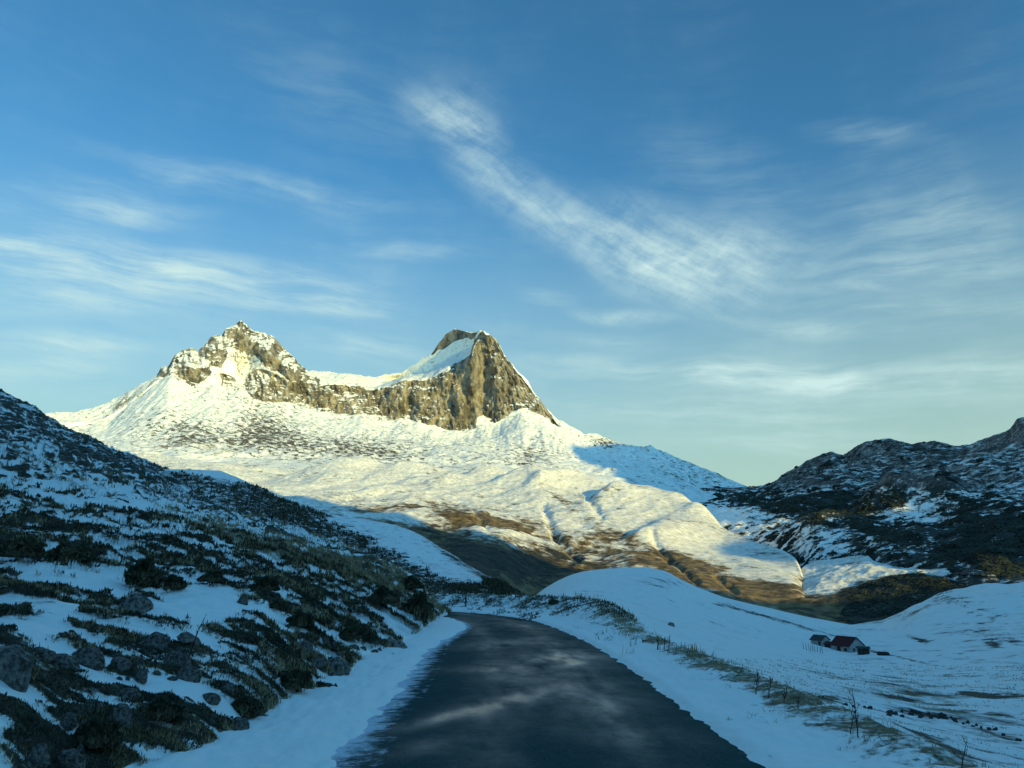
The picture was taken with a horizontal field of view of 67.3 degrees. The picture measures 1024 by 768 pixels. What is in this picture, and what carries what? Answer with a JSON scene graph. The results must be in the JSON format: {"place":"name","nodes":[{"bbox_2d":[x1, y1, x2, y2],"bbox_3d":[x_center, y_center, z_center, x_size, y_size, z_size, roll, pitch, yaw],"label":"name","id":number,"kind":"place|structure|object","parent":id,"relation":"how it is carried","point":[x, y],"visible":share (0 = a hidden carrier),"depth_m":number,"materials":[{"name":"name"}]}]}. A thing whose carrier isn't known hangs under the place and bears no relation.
{"place":"outdoors","nodes":[
{"label":"outdoors","id":0,"kind":"place"},
{"bbox_2d":[0,388,451,767],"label":"hillside","id":1,"kind":"structure","parent":0,"point":[38,430],"depth_m":14.69,"materials":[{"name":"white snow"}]},
{"bbox_2d":[0,644,32,692],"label":"rock","id":2,"kind":"object","parent":1,"relation":"on","point":[16,664],"visible":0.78,"depth_m":6.54,"materials":[{"name":"grey stone"}]},
{"bbox_2d":[0,535,48,556],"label":"juniper shrub","id":3,"kind":"object","parent":1,"relation":"on","point":[29,546],"visible":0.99,"depth_m":13.06,"materials":[{"name":"green plant"}]},
{"bbox_2d":[23,743,50,767],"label":"rock","id":4,"kind":"object","parent":1,"relation":"on","point":[38,756],"visible":0.93,"depth_m":5.59,"materials":[{"name":"grey stone"}]},
{"bbox_2d":[31,647,55,663],"bbox_3d":[-4.405,2.563,7.244,0.246,0.150,0.170,23,-16,-3],"label":"rock","id":5,"kind":"object","parent":1,"relation":"on","point":[48,656],"visible":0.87,"depth_m":7.19,"materials":[{"name":"grey stone"}]},
{"bbox_2d":[55,653,79,671],"bbox_3d":[-4.297,2.678,7.356,0.322,0.159,0.261,20,-4,28],"label":"rock","id":6,"kind":"object","parent":1,"relation":"on","point":[64,661],"visible":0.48,"depth_m":7.31,"materials":[{"name":"grey stone"}]},
{"bbox_2d":[60,712,76,730],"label":"rock","id":7,"kind":"object","parent":1,"relation":"on","point":[68,721],"visible":0.95,"depth_m":6.43,"materials":[{"name":"grey stone"}]},
{"bbox_2d":[56,748,85,767],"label":"rock","id":8,"kind":"object","parent":1,"relation":"on","point":[72,758],"visible":0.93,"depth_m":5.75,"materials":[{"name":"grey stone"}]},
{"bbox_2d":[48,542,95,559],"bbox_3d":[-8.135,3.078,14.183,0.827,0.333,0.694,-7,-15,26],"label":"juniper shrub","id":9,"kind":"object","parent":1,"relation":"on","point":[63,551],"visible":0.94,"depth_m":14.01,"materials":[{"name":"green plant"}]},
{"bbox_2d":[76,744,84,751],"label":"rock","id":10,"kind":"object","parent":1,"relation":"on","point":[80,748],"visible":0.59,"depth_m":6.14,"materials":[{"name":"grey stone"}]},
{"bbox_2d":[72,647,104,670],"bbox_3d":[-4.286,2.786,7.790,0.311,0.234,0.232,6,-15,-25],"label":"rock","id":11,"kind":"object","parent":1,"relation":"on","point":[93,658],"visible":0.8,"depth_m":7.72,"materials":[{"name":"grey stone"}]},
{"bbox_2d":[71,715,124,748],"bbox_3d":[-3.429,2.865,6.356,0.421,0.233,0.421,10,-17,-34],"label":"juniper shrub","id":12,"kind":"object","parent":1,"relation":"on","point":[91,733],"visible":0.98,"depth_m":6.28,"materials":[{"name":"green plant"}]},
{"bbox_2d":[112,653,122,656],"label":"stone","id":13,"kind":"object","parent":1,"relation":"on","point":[118,654],"visible":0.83,"depth_m":8.36,"materials":[{"name":"grey stone"}]},
{"bbox_2d":[108,703,132,728],"bbox_3d":[-3.483,2.968,6.817,0.227,0.266,0.189,5,-15,-18],"label":"rock","id":14,"kind":"object","parent":1,"relation":"on","point":[121,713],"visible":0.61,"depth_m":6.79,"materials":[{"name":"grey stone"}]},
{"bbox_2d":[110,656,132,672],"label":"rock","id":15,"kind":"object","parent":1,"relation":"on","point":[122,664],"visible":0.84,"depth_m":7.97,"materials":[{"name":"grey stone"}]},
{"bbox_2d":[118,688,140,702],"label":"rock","id":16,"kind":"object","parent":1,"relation":"on","point":[133,695],"visible":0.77,"depth_m":7.28,"materials":[{"name":"grey stone"}]},
{"bbox_2d":[117,593,152,613],"bbox_3d":[-5.536,3.306,11.269,0.485,0.477,0.403,7,-12,12],"label":"rock","id":17,"kind":"object","parent":1,"relation":"on","point":[134,602],"visible":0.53,"depth_m":11.20,"materials":[{"name":"grey stone"}]},
{"bbox_2d":[133,669,147,683],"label":"rock","id":18,"kind":"object","parent":1,"relation":"on","point":[141,676],"visible":0.99,"depth_m":7.89,"materials":[{"name":"grey stone"}]},
{"bbox_2d":[124,554,164,584],"bbox_3d":[-6.294,3.187,13.220,0.732,0.521,0.577,0,-14,0],"label":"juniper shrub","id":19,"kind":"object","parent":1,"relation":"on","point":[146,571],"visible":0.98,"depth_m":13.04,"materials":[{"name":"green plant"}]},
{"bbox_2d":[140,631,169,649],"bbox_3d":[-4.322,3.151,9.309,0.331,0.302,0.275,8,-12,10],"label":"rock","id":20,"kind":"object","parent":1,"relation":"on","point":[156,639],"visible":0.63,"depth_m":9.26,"materials":[{"name":"grey stone"}]},
{"bbox_2d":[139,694,183,721],"bbox_3d":[-3.309,3.035,7.240,0.449,0.232,0.389,0,-14,0],"label":"juniper shrub","id":21,"kind":"object","parent":1,"relation":"on","point":[162,708],"visible":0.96,"depth_m":7.16,"materials":[{"name":"green plant"}]},
{"bbox_2d":[163,650,176,664],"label":"rock","id":22,"kind":"object","parent":1,"relation":"on","point":[166,659],"visible":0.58,"depth_m":8.81,"materials":[{"name":"grey stone"}]},
{"bbox_2d":[167,676,177,680],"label":"stone","id":23,"kind":"object","parent":1,"relation":"on","point":[172,678],"visible":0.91,"depth_m":8.30,"materials":[{"name":"grey stone"}]},
{"bbox_2d":[162,574,186,588],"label":"juniper shrub","id":24,"kind":"object","parent":1,"relation":"on","point":[173,581],"visible":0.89,"depth_m":13.40,"materials":[{"name":"green plant"}]},
{"bbox_2d":[170,652,191,666],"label":"rock","id":25,"kind":"object","parent":1,"relation":"on","point":[180,659],"visible":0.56,"depth_m":8.78,"materials":[{"name":"grey stone"}]},
{"bbox_2d":[176,665,201,682],"bbox_3d":[-3.578,3.229,8.479,0.285,0.253,0.237,-1,-13,27],"label":"rock","id":26,"kind":"object","parent":1,"relation":"on","point":[188,673],"visible":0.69,"depth_m":8.43,"materials":[{"name":"grey stone"}]},
{"bbox_2d":[177,632,201,647],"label":"rock","id":27,"kind":"object","parent":1,"relation":"on","point":[185,638],"visible":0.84,"depth_m":9.47,"materials":[{"name":"grey stone"}]},
{"bbox_2d":[189,617,204,656],"bbox_3d":[-3.812,3.060,9.308,0.180,0.524,0.065,0,-14,0],"label":"bare sapling","id":28,"kind":"object","parent":1,"relation":"on","point":[196,636],"visible":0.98,"depth_m":9.30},
{"bbox_2d":[195,570,226,581],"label":"juniper shrub","id":29,"kind":"object","parent":1,"relation":"on","point":[214,576],"visible":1,"depth_m":14.93,"materials":[{"name":"green plant"}]},
{"bbox_2d":[202,692,220,704],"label":"rock","id":30,"kind":"object","parent":1,"relation":"on","point":[210,698],"visible":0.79,"depth_m":8.14,"materials":[{"name":"grey stone"}]},
{"bbox_2d":[209,718,214,725],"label":"stone","id":31,"kind":"object","parent":1,"relation":"on","point":[212,721],"visible":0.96,"depth_m":7.58,"materials":[{"name":"grey stone"}]},
{"bbox_2d":[0,481,439,767],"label":"heather scrub","id":32,"kind":"object","parent":1,"relation":"on","point":[331,614],"visible":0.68,"depth_m":11.67,"materials":[{"name":"plant"}]},
{"bbox_2d":[221,682,233,694],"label":"rock","id":33,"kind":"object","parent":1,"relation":"on","point":[229,686],"visible":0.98,"depth_m":8.50,"materials":[{"name":"grey stone"}]},
{"bbox_2d":[237,597,247,604],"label":"rock","id":34,"kind":"object","parent":1,"relation":"on","point":[243,600],"visible":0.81,"depth_m":13.57,"materials":[{"name":"grey stone"}]},
{"bbox_2d":[231,695,265,717],"bbox_3d":[-2.927,3.546,8.475,0.418,0.213,0.360,6,-15,-23],"label":"juniper shrub","id":35,"kind":"object","parent":1,"relation":"on","point":[250,707],"visible":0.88,"depth_m":8.39,"materials":[{"name":"green plant"}]},
{"bbox_2d":[249,575,280,590],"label":"juniper shrub","id":36,"kind":"object","parent":1,"relation":"on","point":[266,583],"visible":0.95,"depth_m":15.03,"materials":[{"name":"green plant"}]},
{"bbox_2d":[269,602,283,608],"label":"juniper shrub","id":37,"kind":"object","parent":1,"relation":"on","point":[276,605],"visible":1,"depth_m":14.26,"materials":[{"name":"green plant"}]},
{"bbox_2d":[278,669,313,689],"bbox_3d":[-2.903,3.943,10.305,0.453,0.240,0.422,-10,-17,35],"label":"juniper shrub","id":38,"kind":"object","parent":1,"relation":"on","point":[299,678],"visible":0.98,"depth_m":10.21,"materials":[{"name":"green plant"}]},
{"bbox_2d":[289,609,315,626],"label":"juniper shrub","id":39,"kind":"object","parent":1,"relation":"on","point":[300,618],"visible":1,"depth_m":13.40,"materials":[{"name":"green plant"}]},
{"bbox_2d":[299,640,313,653],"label":"rock","id":40,"kind":"object","parent":1,"relation":"on","point":[307,645],"visible":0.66,"depth_m":11.89,"materials":[{"name":"grey stone"}]},
{"bbox_2d":[311,657,325,668],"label":"rock","id":41,"kind":"object","parent":1,"relation":"on","point":[319,663],"visible":0.86,"depth_m":11.67,"materials":[{"name":"grey stone"}]},
{"bbox_2d":[315,681,337,687],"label":"juniper shrub","id":42,"kind":"object","parent":1,"relation":"on","point":[320,684],"visible":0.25,"depth_m":10.97,"materials":[{"name":"green plant"}]},
{"bbox_2d":[338,626,367,639],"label":"juniper shrub","id":43,"kind":"object","parent":1,"relation":"on","point":[353,633],"visible":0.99,"depth_m":14.97,"materials":[{"name":"green plant"}]},
{"bbox_2d":[366,584,400,603],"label":"juniper shrub","id":44,"kind":"object","parent":1,"relation":"on","point":[382,594],"visible":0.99,"depth_m":20.93,"materials":[{"name":"green plant"}]},
{"bbox_2d":[401,576,424,588],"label":"juniper shrub","id":45,"kind":"object","parent":1,"relation":"on","point":[409,582],"visible":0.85,"depth_m":32.36,"materials":[{"name":"green plant"}]},
{"bbox_2d":[403,589,431,614],"bbox_3d":[-2.877,6.636,23.479,0.981,0.768,0.824,0,-14,0],"label":"juniper shrub","id":46,"kind":"object","parent":1,"relation":"on","point":[418,602],"visible":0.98,"depth_m":23.30,"materials":[{"name":"green plant"}]},
{"bbox_2d":[124,616,465,767],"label":"verge","id":47,"kind":"structure","parent":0,"point":[316,727],"depth_m":8.51,"materials":[{"name":"white snow"}]},
{"bbox_2d":[231,716,249,730],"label":"rock","id":48,"kind":"object","parent":47,"relation":"on","point":[241,724],"visible":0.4,"depth_m":7.96,"materials":[{"name":"grey stone"}]},
{"bbox_2d":[328,671,340,675],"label":"rock","id":49,"kind":"object","parent":47,"relation":"on","point":[332,674],"visible":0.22,"depth_m":11.76,"materials":[{"name":"grey stone"}]},
{"bbox_2d":[327,657,350,674],"bbox_3d":[-2.803,4.495,12.141,0.500,0.341,0.406,9,-9,24],"label":"rock","id":50,"kind":"object","parent":47,"relation":"on","point":[339,666],"visible":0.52,"depth_m":12.06,"materials":[{"name":"grey stone"}]},
{"bbox_2d":[383,638,406,648],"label":"rock","id":51,"kind":"object","parent":47,"relation":"on","point":[398,644],"visible":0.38,"depth_m":16.83,"materials":[{"name":"grey stone"}]},
{"bbox_2d":[165,469,497,593],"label":"spur hillside","id":52,"kind":"structure","parent":0,"point":[419,550],"depth_m":163.01,"materials":[{"name":"white snow"}]},
{"bbox_2d":[163,466,526,594],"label":"spur scrub","id":53,"kind":"object","parent":52,"relation":"on","point":[502,587],"visible":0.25,"depth_m":161.54,"materials":[{"name":"green plant"}]},
{"bbox_2d":[45,320,747,502],"bbox_3d":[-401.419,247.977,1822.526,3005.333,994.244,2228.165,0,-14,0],"label":"mountain","id":54,"kind":"structure","parent":0,"point":[241,392],"depth_m":1782.48,"materials":[{"name":"white snow"}]},
{"bbox_2d":[132,453,804,609],"bbox_3d":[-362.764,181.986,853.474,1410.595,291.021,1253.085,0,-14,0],"label":"foreland slope","id":55,"kind":"structure","parent":0,"point":[530,529],"depth_m":715.99,"materials":[{"name":"white snow"}]},
{"bbox_2d":[0,0,1023,486],"label":"sky","id":56,"kind":"structure","parent":0,"point":[746,242],"materials":[{"name":"blue"}]},
{"bbox_2d":[331,612,765,767],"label":"road","id":57,"kind":"structure","parent":0,"point":[487,691],"depth_m":9.22,"materials":[{"name":"grey asphalt"}]},
{"bbox_2d":[431,590,992,767],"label":"verge","id":58,"kind":"structure","parent":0,"point":[803,738],"depth_m":9.56,"materials":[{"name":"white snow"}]},
{"bbox_2d":[428,592,635,621],"bbox_3d":[-9.483,12.865,41.997,46.279,3.297,14.056,-12,-18,39],"label":"bank scrub","id":59,"kind":"object","parent":58,"relation":"on","point":[586,601],"visible":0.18,"depth_m":29.94,"materials":[{"name":"brown plant"}]},
{"bbox_2d":[547,599,558,604],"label":"bush","id":60,"kind":"object","parent":58,"relation":"on","point":[552,602],"visible":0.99,"depth_m":30.88,"materials":[{"name":"green plant"}]},
{"bbox_2d":[754,672,759,694],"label":"bare shrub","id":61,"kind":"object","parent":58,"relation":"on","point":[757,681],"visible":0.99,"depth_m":10.26,"materials":[{"name":"brown plant"}]},
{"bbox_2d":[766,675,773,697],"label":"bare shrub","id":62,"kind":"object","parent":58,"relation":"on","point":[770,685],"visible":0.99,"depth_m":9.91,"materials":[{"name":"brown plant"}]},
{"bbox_2d":[848,690,858,737],"bbox_3d":[3.323,3.217,7.468,0.104,0.498,0.089,0,-14,0],"label":"bare sapling","id":63,"kind":"object","parent":58,"relation":"on","point":[856,721],"visible":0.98,"depth_m":7.47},
{"bbox_2d":[957,736,967,767],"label":"bare sapling","id":64,"kind":"object","parent":58,"relation":"on","point":[963,754],"visible":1,"depth_m":6.06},
{"bbox_2d":[537,567,1023,767],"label":"valley snowfield","id":65,"kind":"structure","parent":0,"point":[973,627],"depth_m":145.42,"materials":[{"name":"white snow"}]},
{"bbox_2d":[809,634,830,646],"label":"outbuilding","id":66,"kind":"structure","parent":65,"relation":"on","point":[816,639],"depth_m":183.74,"materials":[{"name":"paint"}]},
{"bbox_2d":[823,641,830,647],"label":"lean to","id":67,"kind":"object","parent":65,"relation":"on","point":[826,644],"visible":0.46,"depth_m":179.95,"materials":[{"name":"brown wood"}]},
{"bbox_2d":[829,635,864,652],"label":"farmhouse","id":68,"kind":"object","parent":65,"relation":"on","point":[848,644],"visible":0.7,"depth_m":173.49,"materials":[{"name":"paint"}]},
{"bbox_2d":[855,646,870,654],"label":"shed","id":69,"kind":"structure","parent":65,"relation":"on","point":[862,650],"depth_m":161.46,"materials":[{"name":"brown wood"}]},
{"bbox_2d":[723,658,1023,766],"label":"valley grass","id":70,"kind":"structure","parent":65,"relation":"on","point":[944,687],"depth_m":75.35,"materials":[{"name":"plant"}]},
{"bbox_2d":[877,651,889,655],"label":"woodpile","id":71,"kind":"object","parent":65,"relation":"on","point":[883,653],"visible":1,"depth_m":158.67,"materials":[{"name":"brown wood"}]},
{"bbox_2d":[700,417,1023,585],"bbox_3d":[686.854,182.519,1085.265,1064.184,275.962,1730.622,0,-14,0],"label":"pine hills","id":72,"kind":"structure","parent":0,"point":[969,475],"depth_m":899.44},
{"bbox_2d":[700,439,1023,584],"bbox_3d":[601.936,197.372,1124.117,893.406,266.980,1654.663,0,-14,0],"label":"dwarf pine scrub","id":73,"kind":"object","parent":72,"relation":"on","point":[974,533],"visible":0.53,"depth_m":709.28,"materials":[{"name":"green plant"}]},
{"bbox_2d":[777,555,963,624],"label":"valley knoll","id":74,"kind":"structure","parent":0,"point":[827,582],"depth_m":489.27,"materials":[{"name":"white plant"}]},
{"bbox_2d":[841,571,969,621],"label":"gully scrub","id":75,"kind":"object","parent":74,"relation":"on","point":[892,580],"visible":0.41,"depth_m":449.61,"materials":[{"name":"green plant"}]}
]}

